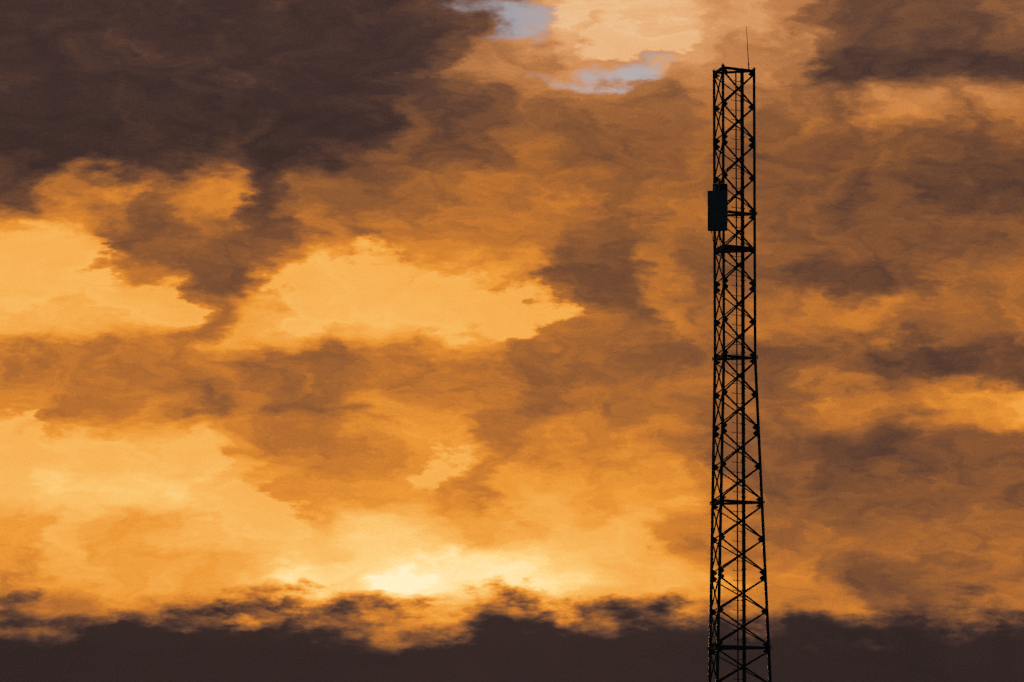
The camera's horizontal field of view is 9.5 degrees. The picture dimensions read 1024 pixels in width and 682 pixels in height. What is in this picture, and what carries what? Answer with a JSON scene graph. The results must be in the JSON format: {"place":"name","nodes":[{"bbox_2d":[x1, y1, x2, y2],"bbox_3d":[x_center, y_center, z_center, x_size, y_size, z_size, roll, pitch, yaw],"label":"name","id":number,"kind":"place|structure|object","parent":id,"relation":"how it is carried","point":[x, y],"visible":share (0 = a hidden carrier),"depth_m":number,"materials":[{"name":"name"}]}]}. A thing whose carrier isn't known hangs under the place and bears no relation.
{"place":"outdoors","nodes":[
{"label":"outdoors","id":0,"kind":"place"},
{"bbox_2d":[0,0,1023,681],"label":"sky","id":1,"kind":"structure","parent":0,"point":[340,340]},
{"bbox_2d":[707,64,771,681],"bbox_3d":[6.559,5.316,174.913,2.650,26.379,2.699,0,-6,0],"label":"lattice mast","id":2,"kind":"object","parent":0,"point":[721,501],"visible":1,"depth_m":175.33,"materials":[{"name":"metal"}]},
{"bbox_2d":[708,178,727,261],"bbox_3d":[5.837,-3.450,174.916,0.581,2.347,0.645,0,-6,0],"label":"panel antenna","id":3,"kind":"object","parent":2,"relation":"attached to","point":[718,208],"visible":1,"depth_m":174.67,"materials":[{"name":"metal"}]},
{"bbox_2d":[714,63,754,681],"bbox_3d":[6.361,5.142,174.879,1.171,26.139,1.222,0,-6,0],"label":"mast ladder and feeders","id":4,"kind":"object","parent":2,"relation":"attached to","point":[741,249],"visible":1,"depth_m":175.23,"materials":[{"name":"metal"}]},
{"bbox_2d":[746,27,750,70],"bbox_3d":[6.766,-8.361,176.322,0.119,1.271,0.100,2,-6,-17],"label":"whip antenna","id":5,"kind":"object","parent":2,"relation":"attached to","point":[747,50],"visible":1,"depth_m":176.32,"materials":[{"name":"metal"}]}
]}

